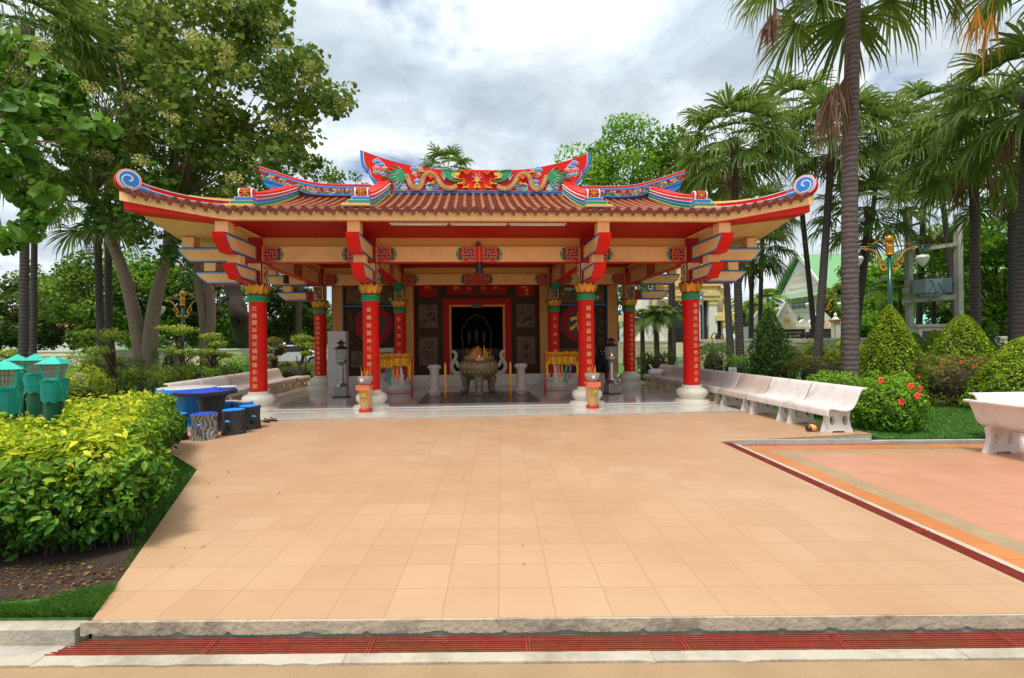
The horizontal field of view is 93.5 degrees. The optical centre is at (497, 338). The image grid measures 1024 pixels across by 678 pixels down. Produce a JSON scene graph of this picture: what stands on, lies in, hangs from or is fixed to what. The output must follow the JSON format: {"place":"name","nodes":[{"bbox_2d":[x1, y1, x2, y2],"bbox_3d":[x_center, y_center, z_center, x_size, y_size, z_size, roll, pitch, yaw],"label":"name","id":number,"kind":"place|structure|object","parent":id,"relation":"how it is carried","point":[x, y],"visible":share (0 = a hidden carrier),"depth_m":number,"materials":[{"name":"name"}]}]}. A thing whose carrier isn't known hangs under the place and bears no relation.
{"place":"outdoors","nodes":[
{"label":"outdoors","id":0,"kind":"place"},
{"bbox_2d":[0,357,327,620],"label":"garden bed","id":1,"kind":"object","parent":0,"point":[52,618],"depth_m":4.56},
{"bbox_2d":[0,359,24,424],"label":"trash bin","id":2,"kind":"object","parent":1,"relation":"on","point":[11,396],"visible":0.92,"depth_m":5.85,"materials":[{"name":"teal plastic"}]},
{"bbox_2d":[22,354,45,419],"bbox_3d":[-8.073,0.979,8.399,0.338,1.456,0.339,0,0,-40],"label":"trash bin","id":3,"kind":"object","parent":1,"relation":"on","point":[34,404],"visible":0.62,"depth_m":8.30,"materials":[{"name":"teal plastic"}]},
{"bbox_2d":[0,276,90,349],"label":"tree","id":4,"kind":"object","parent":1,"relation":"on","point":[8,334],"visible":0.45,"depth_m":39.34,"materials":[{"name":"green plant"}]},
{"bbox_2d":[35,356,71,421],"bbox_3d":[-6.547,0.972,7.099,0.338,1.456,0.339,-1,0,-17],"label":"trash bin","id":5,"kind":"object","parent":1,"relation":"on","point":[54,384],"visible":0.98,"depth_m":7.01,"materials":[{"name":"green plastic"}]},
{"bbox_2d":[0,118,113,355],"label":"fan palm","id":6,"kind":"object","parent":1,"relation":"on","point":[80,162],"visible":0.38,"depth_m":18.52,"materials":[{"name":"green plant"}]},
{"bbox_2d":[0,581,119,617],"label":"grass","id":7,"kind":"structure","parent":1,"relation":"on","point":[86,602],"depth_m":2.93,"materials":[{"name":"plant"}]},
{"bbox_2d":[4,287,117,349],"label":"tree","id":8,"kind":"object","parent":1,"relation":"on","point":[13,314],"visible":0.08,"depth_m":40.48,"materials":[{"name":"green plant"}]},
{"bbox_2d":[0,17,123,255],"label":"tree","id":9,"kind":"object","parent":1,"relation":"on","point":[24,94],"visible":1,"depth_m":10.21,"materials":[{"name":"green plant"}]},
{"bbox_2d":[0,0,127,371],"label":"fan palm","id":10,"kind":"object","parent":1,"relation":"on","point":[76,28],"visible":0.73,"depth_m":17.11,"materials":[{"name":"green plant"}]},
{"bbox_2d":[25,361,115,408],"bbox_3d":[-8.909,1.093,9.610,1.839,1.334,1.798,-1,0,0],"label":"hedge","id":11,"kind":"object","parent":1,"relation":"on","point":[72,387],"visible":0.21,"depth_m":9.90,"materials":[{"name":"green plant"}]},
{"bbox_2d":[0,524,156,601],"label":"soil patch","id":12,"kind":"object","parent":1,"relation":"on","point":[101,555],"depth_m":3.52,"materials":[{"name":"soil"}]},
{"bbox_2d":[0,559,128,599],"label":"fallen leaves","id":13,"kind":"object","parent":12,"relation":"on","point":[46,577],"visible":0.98,"depth_m":3.35,"materials":[{"name":"brown plant"}]},
{"bbox_2d":[14,247,150,357],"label":"tree","id":14,"kind":"object","parent":1,"relation":"on","point":[76,274],"visible":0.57,"depth_m":34.85,"materials":[{"name":"green plant"}]},
{"bbox_2d":[15,166,158,367],"bbox_3d":[-21.280,-3.484,25.418,5.919,10.876,6.098,0,0,-43],"label":"fan palm","id":15,"kind":"object","parent":1,"relation":"on","point":[74,233],"visible":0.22,"depth_m":25.35,"materials":[{"name":"green plant"}]},
{"bbox_2d":[0,388,188,561],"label":"hedge","id":16,"kind":"object","parent":1,"relation":"on","point":[105,474],"visible":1,"depth_m":3.80,"materials":[{"name":"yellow plant"}]},
{"bbox_2d":[70,327,143,400],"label":"ornamental tree","id":17,"kind":"object","parent":1,"relation":"on","point":[111,339],"visible":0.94,"depth_m":11.44,"materials":[{"name":"green plant"}]},
{"bbox_2d":[51,65,168,355],"bbox_3d":[-21.925,-6.489,26.989,6.219,16.905,6.082,-1,0,-3],"label":"fan palm","id":18,"kind":"object","parent":1,"relation":"on","point":[108,280],"visible":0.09,"depth_m":26.85,"materials":[{"name":"green plant"}]},
{"bbox_2d":[79,248,192,347],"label":"tree","id":19,"kind":"object","parent":1,"relation":"on","point":[141,271],"visible":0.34,"depth_m":37.38,"materials":[{"name":"green plant"}]},
{"bbox_2d":[0,348,294,365],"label":"boundary wall","id":20,"kind":"structure","parent":1,"relation":"on","point":[46,354],"depth_m":37.94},
{"bbox_2d":[115,360,193,405],"bbox_3d":[-8.339,1.135,11.844,1.499,1.256,1.573,-1,0,0],"label":"hedge","id":21,"kind":"object","parent":1,"relation":"on","point":[153,379],"visible":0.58,"depth_m":11.43,"materials":[{"name":"green plant"}]},
{"bbox_2d":[121,455,195,576],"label":"grass","id":22,"kind":"structure","parent":1,"relation":"on","point":[179,476],"depth_m":4.88,"materials":[{"name":"plant"}]},
{"bbox_2d":[138,256,226,345],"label":"tree","id":23,"kind":"object","parent":1,"relation":"on","point":[191,290],"visible":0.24,"depth_m":39.05,"materials":[{"name":"green plant"}]},
{"bbox_2d":[155,324,210,381],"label":"ornamental tree","id":24,"kind":"object","parent":1,"relation":"on","point":[179,351],"visible":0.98,"depth_m":15.49,"materials":[{"name":"green plant"}]},
{"bbox_2d":[103,100,269,369],"bbox_3d":[-15.674,-5.008,24.998,8.646,13.842,6.828,-1,0,-3],"label":"twin trunk tree","id":25,"kind":"object","parent":1,"relation":"on","point":[205,300],"visible":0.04,"depth_m":24.16,"materials":[{"name":"green plant"}]},
{"bbox_2d":[17,0,359,378],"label":"forked tree","id":26,"kind":"object","parent":1,"relation":"on","point":[160,66],"visible":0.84,"depth_m":19.03,"materials":[{"name":"green plant"}]},
{"bbox_2d":[178,267,248,348],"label":"tree","id":27,"kind":"object","parent":1,"relation":"on","point":[222,327],"visible":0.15,"depth_m":41.05,"materials":[{"name":"green plant"}]},
{"bbox_2d":[194,332,233,374],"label":"ornamental tree","id":28,"kind":"object","parent":1,"relation":"on","point":[214,349],"visible":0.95,"depth_m":15.95,"materials":[{"name":"green plant"}]},
{"bbox_2d":[253,151,336,362],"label":"tree","id":29,"kind":"object","parent":1,"relation":"on","point":[299,289],"visible":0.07,"depth_m":35.82,"materials":[{"name":"green plant"}]},
{"bbox_2d":[267,287,331,344],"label":"tree","id":30,"kind":"object","parent":1,"relation":"on","point":[278,305],"visible":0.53,"depth_m":37.34,"materials":[{"name":"green plant"}]},
{"bbox_2d":[0,660,1023,677],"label":"road","id":31,"kind":"structure","parent":0,"point":[938,669],"depth_m":2.46,"materials":[{"name":"concrete"}]},
{"bbox_2d":[0,648,1023,668],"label":"channel kerb","id":32,"kind":"structure","parent":31,"relation":"on","point":[445,658],"depth_m":2.54,"materials":[{"name":"concrete"}]},
{"bbox_2d":[45,637,219,655],"bbox_3d":[-2.050,1.735,2.692,0.904,0.024,0.163,-1,0,0],"label":"drain grate","id":33,"kind":"object","parent":32,"relation":"on","point":[128,646],"visible":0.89,"depth_m":2.69,"materials":[{"name":"red metal"}]},
{"bbox_2d":[206,636,375,654],"bbox_3d":[-1.146,1.726,2.688,0.896,0.024,0.163,-1,0,0],"label":"drain grate","id":34,"kind":"object","parent":32,"relation":"on","point":[262,646],"visible":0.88,"depth_m":2.69,"materials":[{"name":"red metal"}]},
{"bbox_2d":[371,635,530,652],"bbox_3d":[-0.256,1.716,2.685,0.876,0.024,0.163,-1,0,0],"label":"drain grate","id":35,"kind":"object","parent":32,"relation":"on","point":[499,643],"visible":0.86,"depth_m":2.69,"materials":[{"name":"red metal"}]},
{"bbox_2d":[530,634,690,651],"bbox_3d":[0.619,1.707,2.682,0.866,0.024,0.163,-1,0,0],"label":"drain grate","id":36,"kind":"object","parent":32,"relation":"on","point":[632,642],"visible":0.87,"depth_m":2.68,"materials":[{"name":"red metal"}]},
{"bbox_2d":[682,632,851,650],"bbox_3d":[1.489,1.698,2.678,0.866,0.024,0.163,-1,0,0],"label":"drain grate","id":37,"kind":"object","parent":32,"relation":"on","point":[757,641],"visible":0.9,"depth_m":2.68,"materials":[{"name":"red metal"}]},
{"bbox_2d":[834,631,1023,649],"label":"drain grate","id":38,"kind":"object","parent":32,"relation":"on","point":[888,641],"visible":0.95,"depth_m":2.68,"materials":[{"name":"red metal"}]},
{"bbox_2d":[0,0,1023,345],"label":"sky","id":39,"kind":"structure","parent":0,"point":[509,83],"materials":[{"name":"white"}]},
{"bbox_2d":[64,344,1018,653],"bbox_3d":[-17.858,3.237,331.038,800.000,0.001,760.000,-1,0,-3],"label":"ground","id":40,"kind":"structure","parent":0,"point":[440,646],"depth_m":2.77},
{"bbox_2d":[0,646,65,655],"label":"channel end floor","id":41,"kind":"structure","parent":40,"relation":"on","point":[24,650],"depth_m":2.74,"materials":[{"name":"grey concrete"}]},
{"bbox_2d":[0,620,88,649],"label":"planting kerb","id":42,"kind":"structure","parent":40,"relation":"on","point":[66,633],"depth_m":2.78,"materials":[{"name":"concrete"}]},
{"bbox_2d":[191,172,283,347],"bbox_3d":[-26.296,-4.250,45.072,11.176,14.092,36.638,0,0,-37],"label":"dark trunk tree","id":43,"kind":"object","parent":40,"relation":"on","point":[237,310],"visible":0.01,"depth_m":31.87,"materials":[{"name":"brown plant"}]},
{"bbox_2d":[417,140,473,169],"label":"fan palm","id":44,"kind":"object","parent":40,"relation":"on","point":[442,154],"visible":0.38,"depth_m":40.94,"materials":[{"name":"green plant"}]},
{"bbox_2d":[739,438,984,444],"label":"garden kerb","id":45,"kind":"structure","parent":40,"relation":"on","point":[844,441],"depth_m":7.55,"materials":[{"name":"grey concrete"}]},
{"bbox_2d":[735,444,1023,572],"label":"side kerb","id":46,"kind":"structure","parent":40,"relation":"on","point":[939,534],"depth_m":4.30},
{"bbox_2d":[769,244,1004,320],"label":"school building","id":47,"kind":"structure","parent":40,"relation":"on","point":[794,289],"depth_m":64.56,"materials":[{"name":"white concrete"}]},
{"bbox_2d":[92,435,1023,642],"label":"court base","id":48,"kind":"object","parent":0,"point":[559,632],"visible":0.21,"depth_m":2.79,"materials":[{"name":"grey concrete"}]},
{"bbox_2d":[92,374,1023,620],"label":"paved court","id":49,"kind":"object","parent":48,"relation":"on","point":[661,515],"visible":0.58,"depth_m":4.00,"materials":[{"name":"tile"}]},
{"bbox_2d":[155,385,216,426],"bbox_3d":[-6.148,1.327,9.532,1.040,0.748,1.040,-1,0,-3],"label":"garden table","id":50,"kind":"object","parent":49,"relation":"on","point":[189,405],"visible":0.54,"depth_m":9.37,"materials":[{"name":"blue paint"}]},
{"bbox_2d":[190,411,218,440],"bbox_3d":[-4.979,1.468,8.136,0.420,0.432,0.424,-1,0,31],"label":"stump stool","id":51,"kind":"object","parent":49,"relation":"on","point":[203,426],"visible":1,"depth_m":8.00,"materials":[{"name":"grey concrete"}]},
{"bbox_2d":[173,388,237,431],"bbox_3d":[-5.423,1.320,8.963,1.021,0.742,1.020,-1,0,-3],"label":"garden table","id":52,"kind":"object","parent":49,"relation":"on","point":[212,399],"visible":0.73,"depth_m":8.80,"materials":[{"name":"blue concrete"}]},
{"bbox_2d":[221,408,245,435],"bbox_3d":[-4.729,1.467,8.575,0.398,0.432,0.405,-1,0,36],"label":"stump stool","id":53,"kind":"object","parent":49,"relation":"on","point":[233,421],"visible":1,"depth_m":8.45,"materials":[{"name":"grey concrete"}]},
{"bbox_2d":[113,150,817,420],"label":"temple pavilion","id":54,"kind":"structure","parent":49,"relation":"on","point":[319,238],"depth_m":11.41,"materials":[{"name":"paint"}]},
{"bbox_2d":[328,331,348,394],"bbox_3d":[-4.740,0.703,14.301,0.520,1.860,0.340,-1,0,-3],"label":"stone stele","id":55,"kind":"object","parent":54,"relation":"on","point":[334,337],"visible":0.72,"depth_m":14.13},
{"bbox_2d":[380,353,412,398],"bbox_3d":[-2.804,0.993,13.085,0.948,1.238,0.387,-1,0,-3],"label":"garland rack","id":56,"kind":"object","parent":54,"relation":"on","point":[396,362],"visible":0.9,"depth_m":13.03,"materials":[{"name":"fabric"}]},
{"bbox_2d":[332,285,618,386],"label":"shrine hall","id":57,"kind":"structure","parent":54,"relation":"attached to","point":[442,322],"depth_m":16.82,"materials":[{"name":"brown stone"}]},
{"bbox_2d":[355,306,392,342],"bbox_3d":[-4.270,-0.491,16.504,1.293,1.293,0.340,-1,0,-3],"label":"octagonal window","id":58,"kind":"structure","parent":57,"relation":"in","point":[385,319],"depth_m":16.58,"materials":[{"name":"red paint"}]},
{"bbox_2d":[450,347,506,394],"bbox_3d":[-0.561,0.896,14.070,1.224,1.414,1.281,-1,0,43],"label":"incense cauldron","id":59,"kind":"object","parent":54,"relation":"on","point":[476,366],"visible":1,"depth_m":13.79,"materials":[{"name":"gold metal"}]},
{"bbox_2d":[544,351,578,395],"bbox_3d":[1.788,0.947,13.436,0.978,1.238,0.387,-1,0,-3],"label":"garland rack","id":60,"kind":"object","parent":54,"relation":"on","point":[566,361],"visible":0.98,"depth_m":13.39,"materials":[{"name":"fabric"}]},
{"bbox_2d":[80,614,1023,635],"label":"step riser","id":61,"kind":"object","parent":49,"relation":"on","point":[513,625],"visible":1,"depth_m":2.77,"materials":[{"name":"concrete"}]},
{"bbox_2d":[701,370,742,404],"bbox_3d":[5.554,1.210,12.133,0.699,0.760,1.160,-1,0,-4],"label":"terrazzo bench","id":62,"kind":"object","parent":49,"relation":"on","point":[725,379],"visible":0.6,"depth_m":11.98,"materials":[{"name":"stone"}]},
{"bbox_2d":[718,373,772,411],"bbox_3d":[5.631,1.204,10.951,0.699,0.760,1.160,-1,0,-3],"label":"terrazzo bench","id":63,"kind":"object","parent":49,"relation":"on","point":[750,383],"visible":0.82,"depth_m":10.92,"materials":[{"name":"stone"}]},
{"bbox_2d":[746,377,813,420],"bbox_3d":[5.708,1.199,9.758,0.699,0.760,1.160,-1,0,-4],"label":"terrazzo bench","id":64,"kind":"object","parent":49,"relation":"on","point":[779,391],"visible":0.88,"depth_m":9.73,"materials":[{"name":"stone"}]},
{"bbox_2d":[783,382,866,432],"bbox_3d":[5.785,1.193,8.575,0.699,0.760,1.160,-1,0,-3],"label":"terrazzo bench","id":65,"kind":"object","parent":49,"relation":"on","point":[836,403],"visible":1,"depth_m":8.39,"materials":[{"name":"stone"}]},
{"bbox_2d":[821,488,925,529],"bbox_3d":[3.516,1.613,4.595,0.151,0.038,1.140,-1,0,1],"label":"drain grate","id":66,"kind":"object","parent":49,"relation":"on","point":[887,515],"visible":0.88,"depth_m":4.49,"materials":[{"name":"red metal"}]},
{"bbox_2d":[912,530,1023,581],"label":"drain grate","id":67,"kind":"object","parent":49,"relation":"on","point":[997,565],"visible":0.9,"depth_m":3.55,"materials":[{"name":"red metal"}]},
{"bbox_2d":[618,264,733,356],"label":"gate house","id":68,"kind":"structure","parent":0,"point":[714,313],"depth_m":43.71,"materials":[{"name":"paint"}]},
{"bbox_2d":[618,357,985,439],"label":"garden lawn","id":69,"kind":"structure","parent":0,"point":[637,369],"depth_m":8.68,"materials":[{"name":"plant"}]},
{"bbox_2d":[553,112,698,365],"bbox_3d":[8.029,-6.203,30.204,8.095,15.879,6.582,0,0,-34],"label":"tree","id":70,"kind":"object","parent":69,"relation":"on","point":[602,171],"visible":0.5,"depth_m":29.34,"materials":[{"name":"green plant"}]},
{"bbox_2d":[621,305,681,358],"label":"feather palm","id":71,"kind":"object","parent":69,"relation":"on","point":[653,310],"visible":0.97,"depth_m":20.80,"materials":[{"name":"green plant"}]},
{"bbox_2d":[621,123,713,364],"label":"tree","id":72,"kind":"object","parent":69,"relation":"on","point":[661,169],"visible":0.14,"depth_m":30.25,"materials":[{"name":"green plant"}]},
{"bbox_2d":[700,338,734,370],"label":"hedge","id":73,"kind":"object","parent":69,"relation":"on","point":[713,360],"visible":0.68,"depth_m":17.42,"materials":[{"name":"green plant"}]},
{"bbox_2d":[679,135,773,362],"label":"fan palm","id":74,"kind":"object","parent":69,"relation":"on","point":[728,318],"visible":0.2,"depth_m":26.83,"materials":[{"name":"green plant"}]},
{"bbox_2d":[668,77,809,372],"bbox_3d":[9.692,-4.145,19.429,4.959,11.506,4.909,-1,0,-3],"label":"fan palm","id":75,"kind":"object","parent":69,"relation":"on","point":[747,101],"visible":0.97,"depth_m":19.17,"materials":[{"name":"green plant"}]},
{"bbox_2d":[730,225,802,338],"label":"fan palm","id":76,"kind":"object","parent":69,"relation":"on","point":[770,263],"visible":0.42,"depth_m":29.37,"materials":[{"name":"green plant"}]},
{"bbox_2d":[739,178,800,320],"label":"fan palm","id":77,"kind":"object","parent":69,"relation":"on","point":[792,221],"visible":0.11,"depth_m":32.38,"materials":[{"name":"green plant"}]},
{"bbox_2d":[742,307,800,378],"bbox_3d":[9.615,0.235,16.976,1.842,2.722,1.857,-1,0,29],"label":"topiary shrub","id":78,"kind":"object","parent":69,"relation":"on","point":[768,356],"visible":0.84,"depth_m":16.64,"materials":[{"name":"green plant"}]},
{"bbox_2d":[741,63,840,338],"bbox_3d":[16.645,-6.549,27.001,5.681,16.250,6.181,-1,0,-3],"label":"fan palm","id":79,"kind":"object","parent":69,"relation":"on","point":[799,87],"visible":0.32,"depth_m":26.69,"materials":[{"name":"green plant"}]},
{"bbox_2d":[743,301,840,338],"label":"inscription wall","id":80,"kind":"structure","parent":69,"relation":"on","point":[792,326],"depth_m":35.96,"materials":[{"name":"paint"}]},
{"bbox_2d":[780,353,860,382],"bbox_3d":[10.380,0.995,15.497,2.408,1.174,1.326,-1,0,0],"label":"hedge","id":81,"kind":"object","parent":69,"relation":"on","point":[808,369],"visible":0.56,"depth_m":15.27,"materials":[{"name":"green plant"}]},
{"bbox_2d":[766,81,909,362],"bbox_3d":[16.787,-5.505,23.906,6.182,14.138,6.304,-1,0,-3],"label":"fan palm","id":82,"kind":"object","parent":69,"relation":"on","point":[831,168],"visible":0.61,"depth_m":23.82,"materials":[{"name":"green plant"}]},
{"bbox_2d":[721,0,977,385],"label":"fan palm","id":83,"kind":"object","parent":69,"relation":"on","point":[851,28],"visible":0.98,"depth_m":11.48,"materials":[{"name":"green plant"}]},
{"bbox_2d":[797,164,945,342],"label":"fan palm","id":84,"kind":"object","parent":69,"relation":"on","point":[864,185],"visible":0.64,"depth_m":24.81,"materials":[{"name":"green plant"}]},
{"bbox_2d":[840,260,930,335],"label":"tree","id":85,"kind":"object","parent":69,"relation":"on","point":[867,317],"visible":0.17,"depth_m":39.57,"materials":[{"name":"green plant"}]},
{"bbox_2d":[835,92,942,301],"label":"fan palm","id":86,"kind":"object","parent":69,"relation":"on","point":[915,107],"visible":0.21,"depth_m":25.90,"materials":[{"name":"green plant"}]},
{"bbox_2d":[850,370,936,431],"bbox_3d":[6.917,1.064,8.559,1.293,1.056,1.192,-1,0,-3],"label":"hibiscus bush","id":87,"kind":"object","parent":69,"relation":"on","point":[886,404],"visible":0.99,"depth_m":8.26,"materials":[{"name":"green plant"}]},
{"bbox_2d":[859,304,934,401],"bbox_3d":[9.957,0.344,12.196,1.865,2.460,1.747,-1,0,40],"label":"topiary shrub","id":88,"kind":"object","parent":69,"relation":"on","point":[890,348],"visible":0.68,"depth_m":11.90,"materials":[{"name":"green plant"}]},
{"bbox_2d":[859,235,934,305],"bbox_3d":[18.353,-1.659,22.507,4.020,6.411,0.530,-1,0,5],"label":"street lamp","id":89,"kind":"object","parent":69,"relation":"on","point":[922,259],"visible":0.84,"depth_m":22.45,"materials":[{"name":"gold metal"}]},
{"bbox_2d":[864,273,950,324],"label":"feather palm","id":90,"kind":"object","parent":69,"relation":"on","point":[898,281],"visible":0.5,"depth_m":32.71,"materials":[{"name":"green plant"}]},
{"bbox_2d":[871,235,981,323],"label":"feather palm","id":91,"kind":"object","parent":69,"relation":"on","point":[931,253],"visible":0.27,"depth_m":29.88,"materials":[{"name":"green plant"}]},
{"bbox_2d":[902,205,963,333],"bbox_3d":[21.658,-2.627,24.237,2.561,8.293,1.814,-1,0,-3],"label":"power pole frame","id":92,"kind":"object","parent":69,"relation":"on","point":[929,289],"visible":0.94,"depth_m":23.91,"materials":[{"name":"concrete"}]},
{"bbox_2d":[868,73,998,328],"bbox_3d":[24.466,-6.497,27.002,5.833,15.985,5.656,-1,0,-3],"label":"fan palm","id":93,"kind":"object","parent":69,"relation":"on","point":[922,89],"visible":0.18,"depth_m":26.87,"materials":[{"name":"green plant"}]},
{"bbox_2d":[876,60,1023,338],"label":"fan palm","id":94,"kind":"object","parent":69,"relation":"on","point":[934,190],"visible":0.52,"depth_m":17.44,"materials":[{"name":"green plant"}]},
{"bbox_2d":[900,219,1007,323],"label":"tree","id":95,"kind":"object","parent":69,"relation":"on","point":[943,317],"visible":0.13,"depth_m":37.92,"materials":[{"name":"green plant"}]},
{"bbox_2d":[907,351,1003,406],"bbox_3d":[10.790,0.917,11.413,2.067,1.291,1.144,-1,0,0],"label":"hedge","id":96,"kind":"object","parent":69,"relation":"on","point":[947,385],"visible":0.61,"depth_m":11.15,"materials":[{"name":"green plant"}]},
{"bbox_2d":[918,193,1007,335],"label":"tree","id":97,"kind":"object","parent":69,"relation":"on","point":[995,254],"visible":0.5,"depth_m":26.97,"materials":[{"name":"green plant"}]},
{"bbox_2d":[920,314,1005,390],"bbox_3d":[14.112,0.384,14.616,2.112,2.313,2.152,0,0,-39],"label":"topiary shrub","id":98,"kind":"object","parent":69,"relation":"on","point":[963,340],"visible":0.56,"depth_m":14.34,"materials":[{"name":"green plant"}]},
{"bbox_2d":[916,19,1023,347],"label":"fan palm","id":99,"kind":"object","parent":69,"relation":"on","point":[1014,50],"visible":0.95,"depth_m":14.06,"materials":[{"name":"green plant"}]},
{"bbox_2d":[923,137,1018,344],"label":"fan palm","id":100,"kind":"object","parent":69,"relation":"on","point":[1009,212],"visible":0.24,"depth_m":20.08,"materials":[{"name":"green plant"}]},
{"bbox_2d":[941,0,1023,74],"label":"fan palm","id":101,"kind":"object","parent":69,"relation":"on","point":[986,11],"visible":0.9,"depth_m":12.64,"materials":[{"name":"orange plant"}]},
{"bbox_2d":[956,336,1023,406],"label":"topiary shrub","id":102,"kind":"object","parent":69,"relation":"on","point":[1008,376],"visible":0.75,"depth_m":10.38,"materials":[{"name":"green plant"}]},
{"bbox_2d":[795,452,1023,543],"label":"plaza","id":103,"kind":"structure","parent":0,"point":[983,490],"depth_m":5.60,"materials":[{"name":"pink tile"}]},
{"bbox_2d":[744,444,1023,568],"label":"plaza border","id":104,"kind":"object","parent":103,"relation":"part of","point":[1002,553],"visible":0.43,"depth_m":5.20,"materials":[{"name":"orange tile"}]},
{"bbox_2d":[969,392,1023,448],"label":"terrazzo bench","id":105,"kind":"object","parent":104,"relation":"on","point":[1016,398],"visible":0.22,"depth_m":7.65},
{"bbox_2d":[769,448,1023,555],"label":"plaza band","id":106,"kind":"object","parent":103,"relation":"attached to","point":[990,536],"visible":0.8,"depth_m":5.20,"materials":[{"name":"tile"}]},
{"bbox_2d":[963,399,1023,453],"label":"terrazzo bench","id":107,"kind":"object","parent":103,"relation":"on","point":[1003,423],"visible":1,"depth_m":6.82,"materials":[{"name":"stone"}]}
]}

